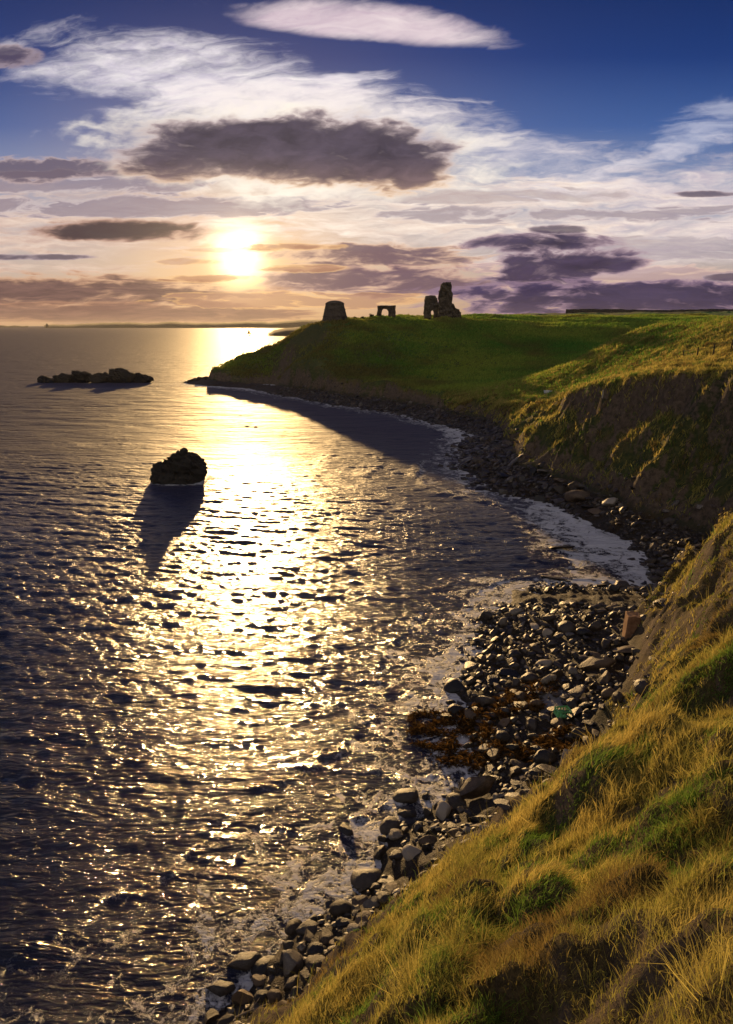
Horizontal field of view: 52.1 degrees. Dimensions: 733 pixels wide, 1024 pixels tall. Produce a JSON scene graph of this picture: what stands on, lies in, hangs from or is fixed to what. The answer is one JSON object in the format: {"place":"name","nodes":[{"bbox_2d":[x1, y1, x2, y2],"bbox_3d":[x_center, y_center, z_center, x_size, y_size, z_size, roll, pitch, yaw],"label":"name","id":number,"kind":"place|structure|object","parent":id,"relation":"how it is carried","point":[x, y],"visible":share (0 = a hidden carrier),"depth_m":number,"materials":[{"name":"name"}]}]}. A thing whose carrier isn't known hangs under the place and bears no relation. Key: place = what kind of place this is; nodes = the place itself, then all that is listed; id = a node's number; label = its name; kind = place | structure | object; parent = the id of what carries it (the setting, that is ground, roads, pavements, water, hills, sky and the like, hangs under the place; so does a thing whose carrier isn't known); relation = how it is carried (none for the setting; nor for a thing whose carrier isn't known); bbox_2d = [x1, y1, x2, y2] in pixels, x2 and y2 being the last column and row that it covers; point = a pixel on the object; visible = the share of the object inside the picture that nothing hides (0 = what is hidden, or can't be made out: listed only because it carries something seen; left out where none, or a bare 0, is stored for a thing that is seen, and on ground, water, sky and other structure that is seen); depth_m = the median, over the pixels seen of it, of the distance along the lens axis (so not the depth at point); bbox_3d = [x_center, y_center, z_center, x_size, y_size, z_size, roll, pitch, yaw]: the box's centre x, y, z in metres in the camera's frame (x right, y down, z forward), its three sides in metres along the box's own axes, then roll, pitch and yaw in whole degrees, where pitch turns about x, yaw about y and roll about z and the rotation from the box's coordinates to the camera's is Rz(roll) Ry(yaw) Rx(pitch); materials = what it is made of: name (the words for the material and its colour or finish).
{"place":"outdoors","nodes":[
{"label":"outdoors","id":0,"kind":"place"},
{"bbox_2d":[44,320,319,327],"bbox_3d":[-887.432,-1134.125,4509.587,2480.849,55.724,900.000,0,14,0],"label":"coast","id":1,"kind":"structure","parent":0,"point":[261,324],"depth_m":4190.04},
{"bbox_2d":[268,327,300,335],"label":"distant headland","id":2,"kind":"structure","parent":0,"point":[283,332],"depth_m":1167.41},
{"bbox_2d":[0,326,653,1023],"bbox_3d":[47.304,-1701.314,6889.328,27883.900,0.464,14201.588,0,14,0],"label":"sea","id":3,"kind":"structure","parent":0,"point":[230,668],"depth_m":38.85,"materials":[{"name":"liquid"}]},
{"bbox_2d":[37,375,57,382],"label":"skerry","id":4,"kind":"structure","parent":3,"relation":"in","point":[43,379],"depth_m":213.91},
{"bbox_2d":[53,370,91,382],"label":"skerry","id":5,"kind":"structure","parent":3,"relation":"in","point":[76,376],"depth_m":213.51,"materials":[{"name":"stone"}]},
{"bbox_2d":[88,367,135,382],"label":"skerry","id":6,"kind":"structure","parent":3,"relation":"in","point":[119,375],"depth_m":213.20,"materials":[{"name":"stone"}]},
{"bbox_2d":[134,372,153,382],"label":"skerry","id":7,"kind":"structure","parent":3,"relation":"in","point":[141,378],"depth_m":213.69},
{"bbox_2d":[149,447,207,484],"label":"sea rock","id":8,"kind":"object","parent":3,"relation":"in","point":[183,465],"visible":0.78,"depth_m":77.88,"materials":[{"name":"stone"}]},
{"bbox_2d":[338,822,352,835],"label":"boulder","id":9,"kind":"object","parent":3,"relation":"in","point":[345,829],"visible":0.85,"depth_m":24.36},
{"bbox_2d":[0,0,732,325],"label":"sky","id":10,"kind":"structure","parent":0,"point":[190,161],"materials":[{"name":"blue"}]},
{"bbox_2d":[188,379,709,1023],"bbox_3d":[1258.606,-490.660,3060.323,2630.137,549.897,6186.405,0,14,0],"label":"beach","id":11,"kind":"structure","parent":0,"point":[400,871],"depth_m":35.41,"materials":[{"name":"stone"}]},
{"bbox_2d":[203,1008,218,1023],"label":"boulder","id":12,"kind":"object","parent":11,"relation":"on","point":[212,1015],"visible":1,"depth_m":17.63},
{"bbox_2d":[206,980,235,996],"bbox_3d":[-3.619,11.861,18.651,0.692,0.435,0.438,7,16,28],"label":"boulder","id":13,"kind":"object","parent":11,"relation":"on","point":[220,988],"visible":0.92,"depth_m":18.50,"materials":[{"name":"stone"}]},
{"bbox_2d":[218,1014,234,1023],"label":"boulder","id":14,"kind":"object","parent":11,"relation":"on","point":[226,1018],"visible":0.99,"depth_m":17.41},
{"bbox_2d":[232,989,253,1004],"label":"boulder","id":15,"kind":"object","parent":11,"relation":"on","point":[241,996],"visible":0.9,"depth_m":18.06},
{"bbox_2d":[226,951,260,971],"bbox_3d":[-3.186,11.681,19.392,0.927,0.502,0.533,-4,21,-3],"label":"boulder","id":16,"kind":"object","parent":11,"relation":"on","point":[244,961],"visible":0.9,"depth_m":19.24,"materials":[{"name":"stone"}]},
{"bbox_2d":[251,974,266,986],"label":"boulder","id":17,"kind":"object","parent":11,"relation":"on","point":[258,980],"visible":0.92,"depth_m":18.65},
{"bbox_2d":[254,990,267,1002],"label":"boulder","id":18,"kind":"object","parent":11,"relation":"on","point":[261,994],"visible":0.77,"depth_m":17.80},
{"bbox_2d":[251,955,274,974],"bbox_3d":[-2.579,11.672,19.133,0.740,0.374,0.633,-5,23,-19],"label":"boulder","id":19,"kind":"object","parent":11,"relation":"on","point":[259,966],"visible":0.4,"depth_m":19.07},
{"bbox_2d":[266,989,281,1003],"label":"boulder","id":20,"kind":"object","parent":11,"relation":"on","point":[274,995],"visible":0.9,"depth_m":17.58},
{"bbox_2d":[282,940,293,949],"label":"boulder","id":21,"kind":"object","parent":11,"relation":"on","point":[288,944],"visible":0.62,"depth_m":19.46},
{"bbox_2d":[283,975,299,991],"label":"boulder","id":22,"kind":"object","parent":11,"relation":"on","point":[290,983],"visible":0.81,"depth_m":17.49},
{"bbox_2d":[283,949,303,976],"bbox_3d":[-1.822,11.098,18.340,0.500,0.706,0.673,2,34,14],"label":"boulder","id":23,"kind":"object","parent":11,"relation":"on","point":[292,960],"visible":0.79,"depth_m":18.17,"materials":[{"name":"stone"}]},
{"bbox_2d":[285,918,302,935],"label":"boulder","id":24,"kind":"object","parent":11,"relation":"on","point":[292,925],"visible":0.71,"depth_m":20.11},
{"bbox_2d":[290,986,303,996],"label":"boulder","id":25,"kind":"object","parent":11,"relation":"on","point":[299,990],"visible":0.35,"depth_m":16.67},
{"bbox_2d":[300,970,310,983],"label":"boulder","id":26,"kind":"object","parent":11,"relation":"on","point":[305,975],"visible":0.66,"depth_m":17.38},
{"bbox_2d":[295,919,318,935],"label":"boulder","id":27,"kind":"object","parent":11,"relation":"on","point":[310,925],"visible":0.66,"depth_m":19.80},
{"bbox_2d":[303,929,313,941],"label":"boulder","id":28,"kind":"object","parent":11,"relation":"on","point":[309,936],"visible":0.94,"depth_m":19.26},
{"bbox_2d":[305,955,324,976],"bbox_3d":[-1.113,10.247,16.921,0.522,0.344,0.540,-1,14,-6],"label":"boulder","id":29,"kind":"object","parent":11,"relation":"on","point":[311,960],"visible":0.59,"depth_m":16.84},
{"bbox_2d":[307,942,326,956],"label":"boulder","id":30,"kind":"object","parent":11,"relation":"on","point":[313,948],"visible":0.57,"depth_m":18.56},
{"bbox_2d":[319,927,333,944],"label":"boulder","id":31,"kind":"object","parent":11,"relation":"on","point":[325,935],"visible":0.91,"depth_m":19.03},
{"bbox_2d":[329,899,351,917],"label":"boulder","id":32,"kind":"object","parent":11,"relation":"on","point":[339,907],"visible":0.75,"depth_m":20.09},
{"bbox_2d":[335,917,349,926],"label":"boulder","id":33,"kind":"object","parent":11,"relation":"on","point":[340,921],"visible":0.99,"depth_m":19.46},
{"bbox_2d":[346,923,358,932],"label":"boulder","id":34,"kind":"object","parent":11,"relation":"on","point":[352,926],"visible":0.52,"depth_m":16.75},
{"bbox_2d":[352,895,367,905],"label":"boulder","id":35,"kind":"object","parent":11,"relation":"on","point":[359,900],"visible":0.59,"depth_m":20.91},
{"bbox_2d":[355,911,371,923],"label":"boulder","id":36,"kind":"object","parent":11,"relation":"on","point":[364,915],"visible":0.39,"depth_m":19.33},
{"bbox_2d":[350,868,381,889],"bbox_3d":[0.022,10.930,22.308,1.004,0.602,0.945,-9,17,-16],"label":"boulder","id":37,"kind":"object","parent":11,"relation":"on","point":[363,878],"visible":0.77,"depth_m":22.09,"materials":[{"name":"stone"}]},
{"bbox_2d":[363,896,379,907],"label":"boulder","id":38,"kind":"object","parent":11,"relation":"on","point":[371,902],"visible":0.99,"depth_m":20.29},
{"bbox_2d":[373,845,385,859],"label":"boulder","id":39,"kind":"object","parent":11,"relation":"on","point":[380,852],"visible":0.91,"depth_m":23.18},
{"bbox_2d":[376,891,390,904],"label":"boulder","id":40,"kind":"object","parent":11,"relation":"on","point":[381,899],"visible":0.9,"depth_m":20.29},
{"bbox_2d":[377,875,393,883],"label":"boulder","id":41,"kind":"object","parent":11,"relation":"on","point":[389,878],"visible":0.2,"depth_m":21.71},
{"bbox_2d":[379,816,400,834],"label":"boulder","id":42,"kind":"object","parent":11,"relation":"on","point":[388,824],"visible":0.63,"depth_m":24.41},
{"bbox_2d":[385,883,397,892],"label":"boulder","id":43,"kind":"object","parent":11,"relation":"on","point":[391,887],"visible":0.83,"depth_m":20.89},
{"bbox_2d":[388,828,402,840],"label":"boulder","id":44,"kind":"object","parent":11,"relation":"on","point":[394,834],"visible":1,"depth_m":23.84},
{"bbox_2d":[388,849,402,860],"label":"boulder","id":45,"kind":"object","parent":11,"relation":"on","point":[395,854],"visible":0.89,"depth_m":22.44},
{"bbox_2d":[392,788,418,803],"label":"boulder","id":46,"kind":"object","parent":11,"relation":"on","point":[407,795],"visible":1,"depth_m":25.96,"materials":[{"name":"stone"}]},
{"bbox_2d":[397,806,416,817],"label":"boulder","id":47,"kind":"object","parent":11,"relation":"on","point":[405,811],"visible":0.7,"depth_m":25.23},
{"bbox_2d":[402,844,421,860],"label":"boulder","id":48,"kind":"object","parent":11,"relation":"on","point":[409,852],"visible":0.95,"depth_m":22.11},
{"bbox_2d":[413,821,423,834],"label":"boulder","id":49,"kind":"object","parent":11,"relation":"on","point":[418,827],"visible":0.78,"depth_m":23.85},
{"bbox_2d":[418,835,436,844],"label":"boulder","id":50,"kind":"object","parent":11,"relation":"on","point":[430,839],"visible":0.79,"depth_m":22.84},
{"bbox_2d":[435,800,450,820],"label":"boulder","id":51,"kind":"object","parent":11,"relation":"on","point":[443,810],"visible":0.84,"depth_m":24.75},
{"bbox_2d":[448,704,461,714],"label":"boulder","id":52,"kind":"object","parent":11,"relation":"on","point":[453,708],"visible":0.73,"depth_m":31.72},
{"bbox_2d":[444,678,466,692],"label":"boulder","id":53,"kind":"object","parent":11,"relation":"on","point":[453,685],"visible":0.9,"depth_m":33.77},
{"bbox_2d":[445,792,466,807],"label":"boulder","id":54,"kind":"object","parent":11,"relation":"on","point":[454,800],"visible":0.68,"depth_m":25.35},
{"bbox_2d":[464,661,476,669],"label":"boulder","id":55,"kind":"object","parent":11,"relation":"on","point":[470,665],"visible":1,"depth_m":35.70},
{"bbox_2d":[464,708,476,718],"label":"boulder","id":56,"kind":"object","parent":11,"relation":"on","point":[469,713],"visible":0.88,"depth_m":31.15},
{"bbox_2d":[220,376,722,1023],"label":"beach stones","id":57,"kind":"object","parent":11,"relation":"on","point":[474,458],"visible":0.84,"depth_m":43.67,"materials":[{"name":"stone"}]},
{"bbox_2d":[467,815,486,822],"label":"boulder","id":58,"kind":"object","parent":11,"relation":"on","point":[475,819],"visible":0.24,"depth_m":23.82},
{"bbox_2d":[460,775,495,798],"bbox_3d":[3.795,9.299,25.549,1.264,0.760,0.662,0,14,2],"label":"boulder","id":59,"kind":"object","parent":11,"relation":"on","point":[474,787],"visible":1,"depth_m":25.39,"materials":[{"name":"stone"}]},
{"bbox_2d":[475,695,495,707],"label":"boulder","id":60,"kind":"object","parent":11,"relation":"on","point":[485,701],"visible":0.77,"depth_m":32.09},
{"bbox_2d":[481,611,492,619],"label":"boulder","id":61,"kind":"object","parent":11,"relation":"on","point":[485,615],"visible":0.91,"depth_m":41.70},
{"bbox_2d":[486,674,497,685],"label":"boulder","id":62,"kind":"object","parent":11,"relation":"on","point":[492,678],"visible":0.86,"depth_m":33.96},
{"bbox_2d":[487,749,500,760],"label":"boulder","id":63,"kind":"object","parent":11,"relation":"on","point":[492,754],"visible":1,"depth_m":27.87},
{"bbox_2d":[403,677,590,772],"bbox_3d":[4.919,8.339,30.159,7.168,1.324,6.943,0,14,0],"label":"seaweed","id":64,"kind":"object","parent":11,"relation":"on","point":[447,744],"visible":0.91,"depth_m":29.92,"materials":[{"name":"brown plant"}]},
{"bbox_2d":[496,730,510,741],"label":"boulder","id":65,"kind":"object","parent":11,"relation":"on","point":[502,735],"visible":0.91,"depth_m":28.91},
{"bbox_2d":[499,668,519,677],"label":"boulder","id":66,"kind":"object","parent":11,"relation":"on","point":[506,672],"visible":0.84,"depth_m":34.45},
{"bbox_2d":[509,766,520,777],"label":"boulder","id":67,"kind":"object","parent":11,"relation":"on","point":[514,770],"visible":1,"depth_m":26.46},
{"bbox_2d":[508,649,521,659],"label":"boulder","id":68,"kind":"object","parent":11,"relation":"on","point":[516,654],"visible":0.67,"depth_m":36.08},
{"bbox_2d":[509,608,523,615],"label":"boulder","id":69,"kind":"object","parent":11,"relation":"on","point":[515,611],"visible":0.89,"depth_m":41.84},
{"bbox_2d":[510,759,527,768],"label":"boulder","id":70,"kind":"object","parent":11,"relation":"on","point":[519,763],"visible":0.91,"depth_m":26.93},
{"bbox_2d":[511,701,528,708],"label":"boulder","id":71,"kind":"object","parent":11,"relation":"on","point":[523,703],"visible":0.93,"depth_m":31.09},
{"bbox_2d":[515,691,526,700],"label":"boulder","id":72,"kind":"object","parent":11,"relation":"on","point":[519,694],"visible":0.77,"depth_m":31.74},
{"bbox_2d":[520,672,538,682],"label":"boulder","id":73,"kind":"object","parent":11,"relation":"on","point":[528,676],"visible":0.73,"depth_m":33.43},
{"bbox_2d":[526,717,536,730],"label":"boulder","id":74,"kind":"object","parent":11,"relation":"on","point":[531,723],"visible":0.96,"depth_m":29.46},
{"bbox_2d":[528,767,542,776],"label":"boulder","id":75,"kind":"object","parent":11,"relation":"on","point":[535,771],"visible":0.71,"depth_m":25.79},
{"bbox_2d":[529,643,541,652],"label":"boulder","id":76,"kind":"object","parent":11,"relation":"on","point":[535,647],"visible":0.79,"depth_m":36.44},
{"bbox_2d":[535,659,552,665],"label":"boulder","id":77,"kind":"object","parent":11,"relation":"on","point":[547,662],"visible":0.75,"depth_m":34.97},
{"bbox_2d":[533,749,557,764],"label":"boulder","id":78,"kind":"object","parent":11,"relation":"on","point":[543,756],"visible":0.69,"depth_m":26.61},
{"bbox_2d":[536,764,557,774],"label":"boulder","id":79,"kind":"object","parent":11,"relation":"on","point":[545,768],"visible":0.44,"depth_m":23.48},
{"bbox_2d":[540,674,555,685],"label":"boulder","id":80,"kind":"object","parent":11,"relation":"on","point":[546,679],"visible":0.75,"depth_m":32.86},
{"bbox_2d":[542,614,557,621],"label":"boulder","id":81,"kind":"object","parent":11,"relation":"on","point":[552,617],"visible":0.95,"depth_m":39.91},
{"bbox_2d":[550,717,563,727],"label":"boulder","id":82,"kind":"object","parent":11,"relation":"on","point":[559,720],"visible":0.69,"depth_m":29.30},
{"bbox_2d":[553,485,568,493],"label":"boulder","id":83,"kind":"object","parent":11,"relation":"on","point":[560,489],"visible":0.88,"depth_m":70.93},
{"bbox_2d":[553,705,571,717],"bbox_3d":[7.768,7.923,29.694,0.585,0.300,0.405,0,20,-15],"label":"fishing net","id":84,"kind":"object","parent":11,"relation":"on","point":[557,713],"visible":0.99,"depth_m":29.66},
{"bbox_2d":[557,620,576,633],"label":"boulder","id":85,"kind":"object","parent":11,"relation":"on","point":[564,626],"visible":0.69,"depth_m":38.43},
{"bbox_2d":[566,698,577,708],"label":"boulder","id":86,"kind":"object","parent":11,"relation":"on","point":[571,703],"visible":0.57,"depth_m":30.58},
{"bbox_2d":[565,707,581,719],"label":"boulder","id":87,"kind":"object","parent":11,"relation":"on","point":[576,711],"visible":0.97,"depth_m":29.48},
{"bbox_2d":[566,481,580,490],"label":"boulder","id":88,"kind":"object","parent":11,"relation":"on","point":[572,485],"visible":0.65,"depth_m":70.74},
{"bbox_2d":[564,490,589,501],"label":"boulder","id":89,"kind":"object","parent":11,"relation":"on","point":[575,495],"visible":0.89,"depth_m":67.65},
{"bbox_2d":[568,685,585,697],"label":"boulder","id":90,"kind":"object","parent":11,"relation":"on","point":[578,691],"visible":1,"depth_m":31.26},
{"bbox_2d":[571,727,588,740],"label":"boulder","id":91,"kind":"object","parent":11,"relation":"on","point":[578,730],"visible":0.79,"depth_m":28.04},
{"bbox_2d":[576,627,592,636],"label":"boulder","id":92,"kind":"object","parent":11,"relation":"on","point":[581,631],"visible":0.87,"depth_m":37.37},
{"bbox_2d":[579,702,592,709],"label":"boulder","id":93,"kind":"object","parent":11,"relation":"on","point":[585,705],"visible":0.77,"depth_m":29.80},
{"bbox_2d":[587,621,601,631],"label":"boulder","id":94,"kind":"object","parent":11,"relation":"on","point":[594,626],"visible":0.87,"depth_m":37.83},
{"bbox_2d":[579,657,616,669],"bbox_3d":[10.442,6.839,34.037,1.650,0.632,0.854,-7,17,-2],"label":"boulder","id":95,"kind":"object","parent":11,"relation":"on","point":[591,663],"visible":0.88,"depth_m":33.79,"materials":[{"name":"stone"}]},
{"bbox_2d":[600,670,610,683],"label":"boulder","id":96,"kind":"object","parent":11,"relation":"on","point":[605,677],"visible":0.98,"depth_m":32.31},
{"bbox_2d":[601,638,610,649],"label":"boulder","id":97,"kind":"object","parent":11,"relation":"on","point":[605,643],"visible":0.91,"depth_m":35.68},
{"bbox_2d":[601,688,614,698],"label":"boulder","id":98,"kind":"object","parent":11,"relation":"on","point":[606,693],"visible":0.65,"depth_m":30.74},
{"bbox_2d":[602,497,617,505],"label":"boulder","id":99,"kind":"object","parent":11,"relation":"on","point":[612,501],"visible":0.88,"depth_m":64.29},
{"bbox_2d":[613,645,634,652],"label":"boulder","id":100,"kind":"object","parent":11,"relation":"on","point":[624,649],"visible":0.56,"depth_m":34.81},
{"bbox_2d":[622,611,640,638],"bbox_3d":[12.930,5.682,36.657,0.639,1.566,0.725,5,17,6],"label":"sandstone block","id":101,"kind":"object","parent":11,"relation":"on","point":[632,621],"depth_m":36.33,"materials":[{"name":"stone"}]},
{"bbox_2d":[207,311,732,1023],"bbox_3d":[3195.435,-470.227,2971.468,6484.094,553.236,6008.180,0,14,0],"label":"hillside","id":102,"kind":"structure","parent":0,"point":[621,417],"depth_m":16.26,"materials":[{"name":"plant"}]},
{"bbox_2d":[322,300,346,321],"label":"dovecote","id":103,"kind":"structure","parent":102,"relation":"on","point":[334,309],"depth_m":211.77,"materials":[{"name":"stone"}]},
{"bbox_2d":[377,305,395,316],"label":"castle arch","id":104,"kind":"structure","parent":102,"relation":"on","point":[391,310],"depth_m":233.34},
{"bbox_2d":[423,295,438,319],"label":"castle gable","id":105,"kind":"structure","parent":102,"relation":"on","point":[430,303],"depth_m":237.91,"materials":[{"name":"stone"}]},
{"bbox_2d":[438,282,461,317],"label":"castle tower","id":106,"kind":"structure","parent":102,"relation":"on","point":[446,307],"depth_m":236.95,"materials":[{"name":"stone"}]},
{"bbox_2d":[209,313,732,405],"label":"field grass","id":107,"kind":"structure","parent":102,"relation":"on","point":[519,364],"depth_m":193.72,"materials":[{"name":"plant"}]},
{"bbox_2d":[232,509,732,1023],"bbox_3d":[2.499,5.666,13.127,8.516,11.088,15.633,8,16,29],"label":"foreground grass","id":108,"kind":"structure","parent":102,"relation":"on","point":[517,880],"depth_m":8.89,"materials":[{"name":"plant"}]},
{"bbox_2d":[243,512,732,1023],"bbox_3d":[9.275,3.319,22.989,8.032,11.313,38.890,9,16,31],"label":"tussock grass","id":109,"kind":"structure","parent":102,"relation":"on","point":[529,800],"depth_m":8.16,"materials":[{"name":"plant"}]},
{"bbox_2d":[494,799,511,809],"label":"boulder","id":110,"kind":"object","parent":102,"relation":"on","point":[503,804],"visible":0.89,"depth_m":20.00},
{"bbox_2d":[441,315,732,524],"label":"bluff grass","id":111,"kind":"structure","parent":102,"relation":"on","point":[678,364],"depth_m":97.54,"materials":[{"name":"plant"}]},
{"bbox_2d":[611,691,623,703],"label":"boulder","id":112,"kind":"object","parent":102,"relation":"on","point":[616,695],"visible":0.93,"depth_m":28.32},
{"bbox_2d":[633,679,649,695],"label":"boulder","id":113,"kind":"object","parent":102,"relation":"on","point":[639,685],"visible":0.71,"depth_m":26.55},
{"bbox_2d":[566,309,732,312],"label":"field wall","id":114,"kind":"structure","parent":102,"relation":"on","point":[614,310],"depth_m":409.32,"materials":[{"name":"stone"}]},
{"bbox_2d":[654,598,666,607],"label":"boulder","id":115,"kind":"object","parent":102,"relation":"on","point":[657,602],"visible":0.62,"depth_m":34.91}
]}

